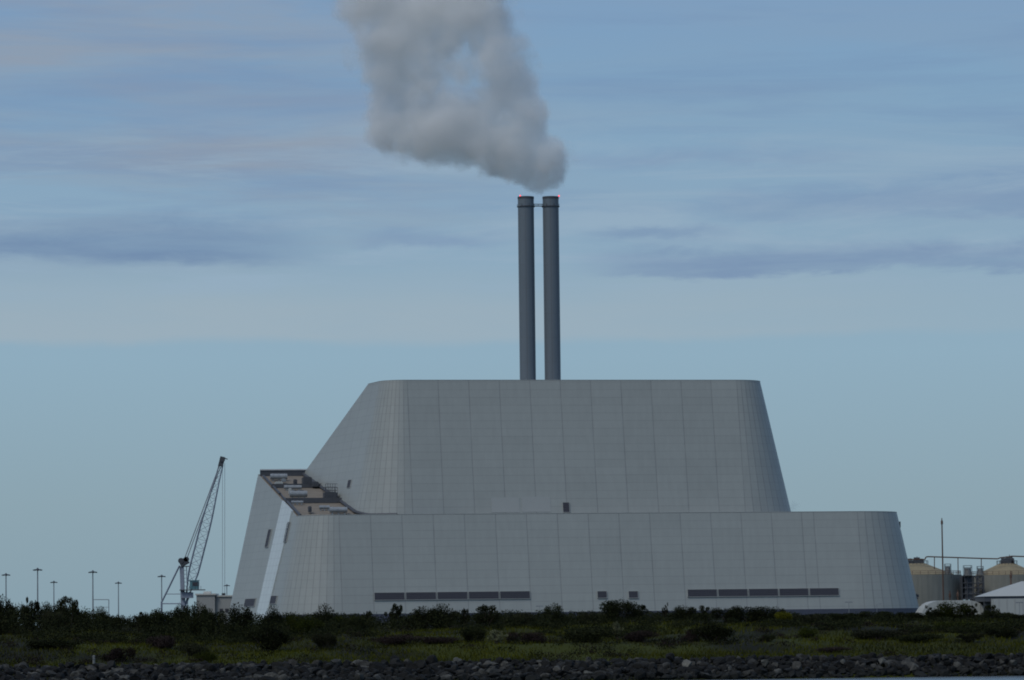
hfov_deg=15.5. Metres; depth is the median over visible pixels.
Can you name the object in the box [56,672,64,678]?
boulder
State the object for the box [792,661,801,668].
boulder
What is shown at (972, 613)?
shrub
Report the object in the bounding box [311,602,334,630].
shrub
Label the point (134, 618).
shrub
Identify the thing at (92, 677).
boulder
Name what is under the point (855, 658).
boulder
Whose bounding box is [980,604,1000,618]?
shrub
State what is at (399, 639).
shrub
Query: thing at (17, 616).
shrub
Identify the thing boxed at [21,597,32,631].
shrub
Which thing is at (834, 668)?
boulder
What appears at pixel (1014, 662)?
boulder
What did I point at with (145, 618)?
shrub
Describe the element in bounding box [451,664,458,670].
boulder
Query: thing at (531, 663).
boulder
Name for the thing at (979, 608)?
fabric shelter
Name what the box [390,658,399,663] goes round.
boulder
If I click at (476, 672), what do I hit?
armour stones
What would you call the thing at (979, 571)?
roof vent
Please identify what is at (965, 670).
boulder
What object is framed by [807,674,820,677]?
boulder
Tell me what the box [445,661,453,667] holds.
boulder
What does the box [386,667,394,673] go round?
boulder
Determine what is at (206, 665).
boulder
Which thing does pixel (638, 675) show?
boulder
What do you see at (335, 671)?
boulder
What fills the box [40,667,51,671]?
boulder
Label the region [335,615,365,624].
shrub
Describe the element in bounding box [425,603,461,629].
shrub
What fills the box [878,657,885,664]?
boulder
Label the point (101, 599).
pipe gantry
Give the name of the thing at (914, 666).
boulder
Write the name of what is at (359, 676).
boulder
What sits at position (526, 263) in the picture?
chimney stack
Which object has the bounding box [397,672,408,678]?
boulder
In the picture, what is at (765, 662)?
boulder
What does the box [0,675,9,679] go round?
boulder
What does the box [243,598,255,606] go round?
window
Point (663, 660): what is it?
boulder
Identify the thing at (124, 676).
boulder
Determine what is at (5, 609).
shrub
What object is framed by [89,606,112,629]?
shrub
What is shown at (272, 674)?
boulder
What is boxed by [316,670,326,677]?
boulder
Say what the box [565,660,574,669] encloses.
boulder
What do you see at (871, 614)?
shrub
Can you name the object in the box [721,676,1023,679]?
water
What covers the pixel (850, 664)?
boulder
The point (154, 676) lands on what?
boulder
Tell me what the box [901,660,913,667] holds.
boulder
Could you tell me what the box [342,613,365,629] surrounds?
shrub
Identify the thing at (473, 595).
window
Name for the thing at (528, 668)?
boulder
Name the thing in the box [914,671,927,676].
boulder
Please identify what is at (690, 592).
window
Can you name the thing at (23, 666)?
boulder
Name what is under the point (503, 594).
window
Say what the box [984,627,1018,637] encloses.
shrub
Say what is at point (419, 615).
shrub
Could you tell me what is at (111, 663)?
boulder
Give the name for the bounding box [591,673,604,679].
boulder
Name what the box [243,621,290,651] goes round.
shrub
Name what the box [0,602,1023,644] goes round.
undergrowth
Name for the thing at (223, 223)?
sky
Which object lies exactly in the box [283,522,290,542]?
window
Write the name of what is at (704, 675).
boulder
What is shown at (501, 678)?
boulder
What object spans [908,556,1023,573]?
overhead pipe
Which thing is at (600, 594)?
window
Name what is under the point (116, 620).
shrub
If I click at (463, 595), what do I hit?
window
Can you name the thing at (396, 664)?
boulder
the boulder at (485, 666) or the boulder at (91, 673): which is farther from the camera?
the boulder at (485, 666)
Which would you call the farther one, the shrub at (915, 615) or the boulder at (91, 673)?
the shrub at (915, 615)
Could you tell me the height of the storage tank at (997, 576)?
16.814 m
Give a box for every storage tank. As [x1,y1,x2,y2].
[908,557,960,606]
[971,555,1023,600]
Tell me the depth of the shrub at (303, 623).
627.63 m
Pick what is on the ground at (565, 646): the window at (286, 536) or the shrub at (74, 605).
the shrub at (74, 605)
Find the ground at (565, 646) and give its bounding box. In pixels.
[0,617,1023,679]
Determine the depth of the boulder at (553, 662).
554.74 m
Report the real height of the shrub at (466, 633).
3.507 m
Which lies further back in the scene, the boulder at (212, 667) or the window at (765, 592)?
the window at (765, 592)
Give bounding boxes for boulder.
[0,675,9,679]
[14,673,26,679]
[19,663,27,669]
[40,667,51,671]
[45,670,56,677]
[52,667,63,672]
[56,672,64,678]
[65,662,73,668]
[73,663,85,668]
[85,665,96,669]
[86,675,95,679]
[88,670,95,675]
[94,672,105,679]
[100,666,111,671]
[101,671,114,675]
[107,660,115,667]
[112,668,124,671]
[119,675,129,678]
[126,668,135,674]
[129,675,141,679]
[130,669,139,673]
[151,674,157,679]
[158,662,169,667]
[184,668,195,674]
[193,664,202,669]
[202,663,210,669]
[208,664,216,671]
[221,677,234,679]
[223,665,234,670]
[228,671,238,676]
[230,667,239,672]
[255,671,265,674]
[259,676,274,679]
[264,672,278,677]
[271,662,281,669]
[271,666,288,672]
[278,674,288,679]
[288,659,298,665]
[288,670,300,675]
[298,666,310,673]
[311,667,322,673]
[312,660,322,666]
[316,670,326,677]
[323,662,333,670]
[327,670,338,674]
[330,659,341,665]
[354,673,363,679]
[356,661,369,666]
[369,662,385,670]
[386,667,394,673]
[387,662,404,667]
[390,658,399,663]
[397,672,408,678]
[416,660,425,669]
[425,655,437,663]
[440,674,452,679]
[444,668,456,674]
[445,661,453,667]
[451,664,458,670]
[480,664,491,668]
[483,660,498,664]
[483,668,497,674]
[495,676,505,679]
[502,669,511,674]
[524,665,533,672]
[527,661,537,665]
[534,667,546,674]
[540,660,550,665]
[550,660,558,665]
[553,666,560,671]
[558,670,570,676]
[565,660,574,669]
[579,662,588,668]
[583,666,596,671]
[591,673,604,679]
[593,670,607,676]
[602,659,609,665]
[634,671,645,679]
[645,671,654,679]
[654,671,663,676]
[660,658,668,663]
[666,653,674,661]
[682,659,691,666]
[686,665,697,672]
[696,665,705,671]
[699,672,711,678]
[713,657,725,664]
[725,656,734,661]
[730,670,740,678]
[741,665,749,671]
[747,655,756,660]
[754,667,766,675]
[761,659,768,667]
[774,668,782,673]
[778,665,789,670]
[782,655,789,660]
[789,669,795,677]
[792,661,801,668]
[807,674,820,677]
[812,655,819,660]
[821,657,829,661]
[822,664,828,669]
[828,666,838,673]
[844,660,854,669]
[848,656,861,660]
[868,658,878,664]
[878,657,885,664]
[883,660,890,666]
[891,660,900,664]
[899,655,907,659]
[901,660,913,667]
[910,663,917,671]
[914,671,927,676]
[916,655,925,661]
[933,654,940,662]
[938,669,949,676]
[941,655,947,660]
[943,659,953,665]
[950,666,955,672]
[959,668,969,674]
[963,661,974,665]
[972,657,981,662]
[982,653,991,658]
[999,656,1008,663]
[1009,660,1017,664]
[1012,669,1023,675]
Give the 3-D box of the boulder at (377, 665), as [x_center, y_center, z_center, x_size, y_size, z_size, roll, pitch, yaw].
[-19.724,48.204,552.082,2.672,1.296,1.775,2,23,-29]
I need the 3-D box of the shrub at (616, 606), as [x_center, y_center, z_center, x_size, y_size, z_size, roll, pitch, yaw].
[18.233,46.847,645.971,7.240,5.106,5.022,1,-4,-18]
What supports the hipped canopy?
on the ground at (565, 646)
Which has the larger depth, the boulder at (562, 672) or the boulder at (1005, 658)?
the boulder at (1005, 658)
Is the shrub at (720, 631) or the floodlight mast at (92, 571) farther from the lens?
the floodlight mast at (92, 571)
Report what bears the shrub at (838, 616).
on the ground at (565, 646)
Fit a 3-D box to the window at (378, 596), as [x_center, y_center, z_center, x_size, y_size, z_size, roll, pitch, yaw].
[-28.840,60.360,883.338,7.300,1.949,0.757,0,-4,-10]
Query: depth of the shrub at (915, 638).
586.86 m
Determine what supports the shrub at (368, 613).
on the ground at (565, 646)
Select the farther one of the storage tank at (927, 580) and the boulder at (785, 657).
the storage tank at (927, 580)
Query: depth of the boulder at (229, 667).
551.43 m
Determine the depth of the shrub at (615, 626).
604.17 m
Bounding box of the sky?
[0,0,1023,624]
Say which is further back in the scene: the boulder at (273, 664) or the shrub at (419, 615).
the shrub at (419, 615)
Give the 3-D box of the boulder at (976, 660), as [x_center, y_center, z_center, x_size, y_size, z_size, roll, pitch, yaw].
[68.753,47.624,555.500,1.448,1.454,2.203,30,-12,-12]
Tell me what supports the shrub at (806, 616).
on the ground at (565, 646)
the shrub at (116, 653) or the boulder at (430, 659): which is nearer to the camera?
the boulder at (430, 659)
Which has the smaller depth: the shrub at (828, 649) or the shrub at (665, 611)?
the shrub at (828, 649)
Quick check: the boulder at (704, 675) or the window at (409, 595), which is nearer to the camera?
the boulder at (704, 675)
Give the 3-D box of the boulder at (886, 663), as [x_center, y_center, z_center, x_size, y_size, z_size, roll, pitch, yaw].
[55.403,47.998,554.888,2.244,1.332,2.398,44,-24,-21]
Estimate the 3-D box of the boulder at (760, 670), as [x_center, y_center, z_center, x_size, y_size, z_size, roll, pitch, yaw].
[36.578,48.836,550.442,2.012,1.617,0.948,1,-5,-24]
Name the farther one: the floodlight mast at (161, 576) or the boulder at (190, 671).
the floodlight mast at (161, 576)
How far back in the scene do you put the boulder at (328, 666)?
552.40 m
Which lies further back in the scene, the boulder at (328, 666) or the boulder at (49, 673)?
the boulder at (328, 666)
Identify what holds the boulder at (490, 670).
on the ground at (565, 646)
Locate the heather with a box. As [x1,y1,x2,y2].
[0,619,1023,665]
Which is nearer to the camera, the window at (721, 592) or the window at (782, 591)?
the window at (721, 592)
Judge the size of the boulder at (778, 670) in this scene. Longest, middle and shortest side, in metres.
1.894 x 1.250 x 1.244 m
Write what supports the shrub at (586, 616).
on the ground at (565, 646)
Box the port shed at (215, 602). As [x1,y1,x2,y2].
[195,591,231,621]
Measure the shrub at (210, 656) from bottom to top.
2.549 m
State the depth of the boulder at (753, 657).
557.39 m
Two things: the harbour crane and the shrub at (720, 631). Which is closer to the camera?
the shrub at (720, 631)
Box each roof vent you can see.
[944,564,950,573]
[963,565,971,579]
[977,566,983,574]
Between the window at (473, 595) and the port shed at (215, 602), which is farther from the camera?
the port shed at (215, 602)
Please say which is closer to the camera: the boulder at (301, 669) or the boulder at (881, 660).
the boulder at (301, 669)
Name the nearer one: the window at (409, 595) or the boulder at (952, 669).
the boulder at (952, 669)
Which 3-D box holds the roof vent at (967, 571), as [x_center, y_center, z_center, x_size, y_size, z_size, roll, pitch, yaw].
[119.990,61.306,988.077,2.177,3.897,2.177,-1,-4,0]
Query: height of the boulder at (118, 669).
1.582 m
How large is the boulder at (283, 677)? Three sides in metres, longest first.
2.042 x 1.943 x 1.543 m
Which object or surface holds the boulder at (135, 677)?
on the ground at (565, 646)
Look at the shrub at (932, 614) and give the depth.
647.98 m
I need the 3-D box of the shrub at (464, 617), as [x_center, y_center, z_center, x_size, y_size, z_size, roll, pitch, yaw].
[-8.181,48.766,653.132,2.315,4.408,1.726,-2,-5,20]
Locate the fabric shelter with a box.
[916,600,983,614]
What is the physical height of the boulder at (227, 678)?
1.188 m
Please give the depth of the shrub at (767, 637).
587.72 m
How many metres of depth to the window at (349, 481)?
912.66 m
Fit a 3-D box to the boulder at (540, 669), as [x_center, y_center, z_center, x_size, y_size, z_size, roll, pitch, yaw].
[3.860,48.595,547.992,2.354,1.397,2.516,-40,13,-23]
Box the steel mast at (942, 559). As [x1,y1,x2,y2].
[941,518,943,599]
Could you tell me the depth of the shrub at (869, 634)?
597.49 m
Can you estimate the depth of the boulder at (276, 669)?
548.55 m
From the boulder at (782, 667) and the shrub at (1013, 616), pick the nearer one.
the boulder at (782, 667)
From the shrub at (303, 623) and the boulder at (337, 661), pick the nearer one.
the boulder at (337, 661)
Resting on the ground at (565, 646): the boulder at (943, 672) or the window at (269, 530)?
the boulder at (943, 672)
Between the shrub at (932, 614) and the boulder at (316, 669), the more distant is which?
the shrub at (932, 614)
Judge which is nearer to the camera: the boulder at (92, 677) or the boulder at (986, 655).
the boulder at (92, 677)
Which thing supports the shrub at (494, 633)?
on the ground at (565, 646)
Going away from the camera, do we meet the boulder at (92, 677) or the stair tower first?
the boulder at (92, 677)
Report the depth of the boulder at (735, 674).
547.45 m
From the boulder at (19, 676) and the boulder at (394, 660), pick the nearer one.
the boulder at (19, 676)
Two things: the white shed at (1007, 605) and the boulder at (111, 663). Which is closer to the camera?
the boulder at (111, 663)
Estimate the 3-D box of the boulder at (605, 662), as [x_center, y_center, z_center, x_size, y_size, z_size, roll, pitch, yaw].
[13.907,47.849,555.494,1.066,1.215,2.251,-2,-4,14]
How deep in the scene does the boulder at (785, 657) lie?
556.33 m
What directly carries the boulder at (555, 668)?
on the ground at (565, 646)
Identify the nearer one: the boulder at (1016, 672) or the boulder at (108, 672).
the boulder at (108, 672)
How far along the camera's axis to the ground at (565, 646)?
583.38 m
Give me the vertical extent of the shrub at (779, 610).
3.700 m
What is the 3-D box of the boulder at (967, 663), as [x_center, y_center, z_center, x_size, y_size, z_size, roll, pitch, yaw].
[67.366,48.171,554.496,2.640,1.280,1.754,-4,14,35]
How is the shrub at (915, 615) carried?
on the ground at (565, 646)
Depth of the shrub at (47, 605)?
653.34 m
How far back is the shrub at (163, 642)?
597.58 m
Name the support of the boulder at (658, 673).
on the ground at (565, 646)
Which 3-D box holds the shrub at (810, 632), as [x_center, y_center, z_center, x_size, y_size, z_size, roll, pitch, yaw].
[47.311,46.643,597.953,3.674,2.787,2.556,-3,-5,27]
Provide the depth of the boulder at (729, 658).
556.63 m
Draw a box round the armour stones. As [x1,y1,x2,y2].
[0,651,1023,679]
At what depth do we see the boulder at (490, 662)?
554.66 m
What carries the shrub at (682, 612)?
on the ground at (565, 646)
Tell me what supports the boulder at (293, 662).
on the ground at (565, 646)
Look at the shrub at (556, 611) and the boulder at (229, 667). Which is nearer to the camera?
the boulder at (229, 667)
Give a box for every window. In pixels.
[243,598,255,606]
[264,529,271,547]
[269,595,277,603]
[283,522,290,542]
[346,479,351,487]
[374,592,404,600]
[405,592,436,599]
[437,591,467,599]
[468,591,498,599]
[500,591,529,598]
[597,591,606,598]
[628,591,637,597]
[687,589,717,596]
[718,589,747,596]
[748,588,778,596]
[779,588,808,595]
[809,588,838,595]
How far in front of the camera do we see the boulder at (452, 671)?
547.46 m
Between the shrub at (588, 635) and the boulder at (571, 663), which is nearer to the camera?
the boulder at (571, 663)
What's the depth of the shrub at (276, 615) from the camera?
647.67 m
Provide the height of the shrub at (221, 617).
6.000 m
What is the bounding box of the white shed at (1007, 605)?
[991,598,1023,614]
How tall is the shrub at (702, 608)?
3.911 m
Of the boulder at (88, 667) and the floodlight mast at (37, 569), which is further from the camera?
the floodlight mast at (37, 569)
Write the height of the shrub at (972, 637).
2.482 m
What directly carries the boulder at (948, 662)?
on the ground at (565, 646)
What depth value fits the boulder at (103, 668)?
552.45 m
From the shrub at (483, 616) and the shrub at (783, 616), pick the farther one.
the shrub at (483, 616)
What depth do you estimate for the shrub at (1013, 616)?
652.33 m
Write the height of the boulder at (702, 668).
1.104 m
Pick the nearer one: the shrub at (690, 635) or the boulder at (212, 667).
the boulder at (212, 667)
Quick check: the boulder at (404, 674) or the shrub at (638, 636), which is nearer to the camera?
the boulder at (404, 674)
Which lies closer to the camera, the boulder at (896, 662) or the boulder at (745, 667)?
the boulder at (745, 667)
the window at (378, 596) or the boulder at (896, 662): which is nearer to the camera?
the boulder at (896, 662)
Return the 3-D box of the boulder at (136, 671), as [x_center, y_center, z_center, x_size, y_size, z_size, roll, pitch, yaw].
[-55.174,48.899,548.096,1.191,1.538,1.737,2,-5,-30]
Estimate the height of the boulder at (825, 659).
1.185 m
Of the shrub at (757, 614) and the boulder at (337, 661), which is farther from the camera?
the shrub at (757, 614)
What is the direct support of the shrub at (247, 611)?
on the ground at (565, 646)
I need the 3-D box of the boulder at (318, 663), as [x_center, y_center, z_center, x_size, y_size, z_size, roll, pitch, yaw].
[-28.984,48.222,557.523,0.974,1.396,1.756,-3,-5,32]
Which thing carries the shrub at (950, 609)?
on the ground at (565, 646)
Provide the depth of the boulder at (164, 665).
554.71 m
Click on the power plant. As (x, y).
(471, 496)
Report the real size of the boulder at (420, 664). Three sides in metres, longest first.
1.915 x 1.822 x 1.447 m
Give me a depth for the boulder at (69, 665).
556.93 m
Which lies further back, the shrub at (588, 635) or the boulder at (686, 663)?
the shrub at (588, 635)
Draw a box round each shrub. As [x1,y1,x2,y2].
[0,593,11,634]
[5,604,25,633]
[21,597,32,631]
[21,600,42,631]
[24,639,84,648]
[37,601,53,625]
[41,609,64,629]
[52,595,80,630]
[72,611,92,628]
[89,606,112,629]
[102,647,136,661]
[111,616,131,630]
[132,612,141,630]
[137,611,159,632]
[145,635,175,648]
[149,608,176,631]
[174,602,191,630]
[176,641,207,655]
[185,600,208,635]
[194,650,218,661]
[200,608,226,634]
[224,602,252,637]
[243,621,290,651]
[262,605,283,628]
[281,613,302,631]
[292,615,324,634]
[310,632,337,648]
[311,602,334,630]
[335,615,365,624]
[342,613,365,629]
[365,610,372,627]
[374,634,423,644]
[384,603,402,628]
[404,605,439,629]
[424,636,459,643]
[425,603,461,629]
[459,626,485,641]
[460,608,470,627]
[470,605,500,627]
[488,629,508,643]
[502,611,536,626]
[505,632,546,642]
[543,602,567,625]
[557,627,626,642]
[576,610,604,623]
[599,597,637,620]
[612,621,623,638]
[619,630,659,641]
[632,604,648,619]
[662,602,668,619]
[670,605,696,619]
[683,628,706,640]
[688,621,735,640]
[699,605,714,621]
[711,607,743,621]
[728,605,774,622]
[757,634,775,641]
[770,606,785,619]
[775,610,792,620]
[790,613,831,622]
[798,625,819,637]
[815,646,851,652]
[830,613,868,619]
[850,629,909,639]
[858,611,895,617]
[895,612,926,619]
[895,633,944,642]
[924,605,940,617]
[930,601,972,618]
[955,630,982,641]
[964,603,978,618]
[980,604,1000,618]
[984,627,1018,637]
[994,614,1023,620]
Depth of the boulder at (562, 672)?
546.88 m
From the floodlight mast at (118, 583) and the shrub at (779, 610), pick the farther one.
the floodlight mast at (118, 583)
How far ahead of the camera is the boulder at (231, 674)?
543.73 m
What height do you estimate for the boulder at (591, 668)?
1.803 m
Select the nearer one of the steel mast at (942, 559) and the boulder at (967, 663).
the boulder at (967, 663)
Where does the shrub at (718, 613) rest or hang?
on the ground at (565, 646)
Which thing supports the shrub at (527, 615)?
on the ground at (565, 646)
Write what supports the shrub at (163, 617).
on the ground at (565, 646)
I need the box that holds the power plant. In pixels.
[228,380,918,623]
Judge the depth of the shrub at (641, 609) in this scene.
651.13 m
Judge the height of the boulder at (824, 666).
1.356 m
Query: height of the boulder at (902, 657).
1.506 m
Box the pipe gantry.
[93,599,108,614]
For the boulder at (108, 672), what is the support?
on the ground at (565, 646)
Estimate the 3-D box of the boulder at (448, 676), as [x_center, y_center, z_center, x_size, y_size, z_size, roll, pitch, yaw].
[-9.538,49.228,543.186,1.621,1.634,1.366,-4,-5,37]
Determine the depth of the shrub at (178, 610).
656.00 m
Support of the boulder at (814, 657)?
on the ground at (565, 646)
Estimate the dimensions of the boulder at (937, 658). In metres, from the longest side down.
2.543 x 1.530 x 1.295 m
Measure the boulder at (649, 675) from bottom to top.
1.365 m
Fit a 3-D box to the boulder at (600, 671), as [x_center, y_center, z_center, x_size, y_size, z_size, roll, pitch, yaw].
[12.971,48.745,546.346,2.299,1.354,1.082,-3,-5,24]
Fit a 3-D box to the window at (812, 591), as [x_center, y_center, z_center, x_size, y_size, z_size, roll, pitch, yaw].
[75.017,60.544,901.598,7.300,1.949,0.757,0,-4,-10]
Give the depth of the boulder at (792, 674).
549.44 m
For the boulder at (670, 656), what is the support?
on the ground at (565, 646)
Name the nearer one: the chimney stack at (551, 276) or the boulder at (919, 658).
the boulder at (919, 658)
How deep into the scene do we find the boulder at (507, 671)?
547.96 m
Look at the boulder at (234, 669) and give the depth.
548.56 m
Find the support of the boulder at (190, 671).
on the ground at (565, 646)
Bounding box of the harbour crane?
[161,456,227,611]
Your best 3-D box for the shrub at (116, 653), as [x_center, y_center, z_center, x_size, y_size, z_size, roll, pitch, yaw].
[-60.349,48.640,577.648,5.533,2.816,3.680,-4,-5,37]
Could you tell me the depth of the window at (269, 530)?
921.39 m
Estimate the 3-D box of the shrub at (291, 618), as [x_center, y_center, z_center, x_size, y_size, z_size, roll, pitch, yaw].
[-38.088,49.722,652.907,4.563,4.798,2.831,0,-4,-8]
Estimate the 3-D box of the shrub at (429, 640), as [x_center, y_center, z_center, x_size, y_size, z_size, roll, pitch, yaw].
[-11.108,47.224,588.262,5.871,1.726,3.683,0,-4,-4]
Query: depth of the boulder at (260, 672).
545.34 m
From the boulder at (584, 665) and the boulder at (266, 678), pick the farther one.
the boulder at (584, 665)
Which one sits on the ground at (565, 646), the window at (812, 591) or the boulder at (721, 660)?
the boulder at (721, 660)
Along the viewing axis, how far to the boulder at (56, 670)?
547.96 m
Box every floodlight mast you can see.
[2,573,9,600]
[33,568,41,600]
[50,581,57,607]
[88,570,96,616]
[115,582,121,614]
[158,575,165,600]
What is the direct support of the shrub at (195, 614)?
on the ground at (565, 646)
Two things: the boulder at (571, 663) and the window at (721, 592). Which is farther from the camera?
the window at (721, 592)
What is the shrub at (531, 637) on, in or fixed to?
on the ground at (565, 646)
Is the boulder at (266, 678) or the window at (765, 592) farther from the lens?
the window at (765, 592)
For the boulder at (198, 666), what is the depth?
553.32 m
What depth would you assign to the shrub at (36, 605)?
648.24 m
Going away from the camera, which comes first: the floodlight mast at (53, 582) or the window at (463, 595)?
the window at (463, 595)
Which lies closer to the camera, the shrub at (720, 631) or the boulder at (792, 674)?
the boulder at (792, 674)
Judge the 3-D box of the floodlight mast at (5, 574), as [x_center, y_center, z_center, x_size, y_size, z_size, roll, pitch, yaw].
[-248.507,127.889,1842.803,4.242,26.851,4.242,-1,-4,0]
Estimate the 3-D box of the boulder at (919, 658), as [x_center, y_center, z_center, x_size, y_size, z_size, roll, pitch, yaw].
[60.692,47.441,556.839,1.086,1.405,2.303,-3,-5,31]
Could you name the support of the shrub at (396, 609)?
on the ground at (565, 646)
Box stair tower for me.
[960,575,984,600]
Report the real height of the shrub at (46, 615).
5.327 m
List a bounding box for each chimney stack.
[517,195,535,379]
[542,195,560,379]
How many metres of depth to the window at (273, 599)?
897.42 m
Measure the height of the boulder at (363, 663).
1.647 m
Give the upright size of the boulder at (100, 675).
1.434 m
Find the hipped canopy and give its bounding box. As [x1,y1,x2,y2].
[975,581,1023,610]
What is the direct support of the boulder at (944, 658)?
on the ground at (565, 646)
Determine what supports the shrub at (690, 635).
on the ground at (565, 646)
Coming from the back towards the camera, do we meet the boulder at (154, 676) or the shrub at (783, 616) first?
the shrub at (783, 616)
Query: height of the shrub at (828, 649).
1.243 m
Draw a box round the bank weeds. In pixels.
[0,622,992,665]
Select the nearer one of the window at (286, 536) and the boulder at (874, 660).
the boulder at (874, 660)
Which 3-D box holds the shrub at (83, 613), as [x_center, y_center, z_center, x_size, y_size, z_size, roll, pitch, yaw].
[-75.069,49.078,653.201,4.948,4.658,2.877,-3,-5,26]
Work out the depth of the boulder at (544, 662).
554.31 m
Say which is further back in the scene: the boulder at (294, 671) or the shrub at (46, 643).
the shrub at (46, 643)
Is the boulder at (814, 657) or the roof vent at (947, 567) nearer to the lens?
the boulder at (814, 657)
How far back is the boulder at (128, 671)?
548.43 m
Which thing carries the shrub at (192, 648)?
on the ground at (565, 646)
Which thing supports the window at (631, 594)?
in the power plant
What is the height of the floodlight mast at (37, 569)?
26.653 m
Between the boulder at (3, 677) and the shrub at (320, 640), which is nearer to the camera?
the boulder at (3, 677)
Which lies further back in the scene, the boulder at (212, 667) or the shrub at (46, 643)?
the shrub at (46, 643)
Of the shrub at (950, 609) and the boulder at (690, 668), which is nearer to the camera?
the boulder at (690, 668)
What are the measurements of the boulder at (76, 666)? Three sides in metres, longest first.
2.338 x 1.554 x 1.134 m

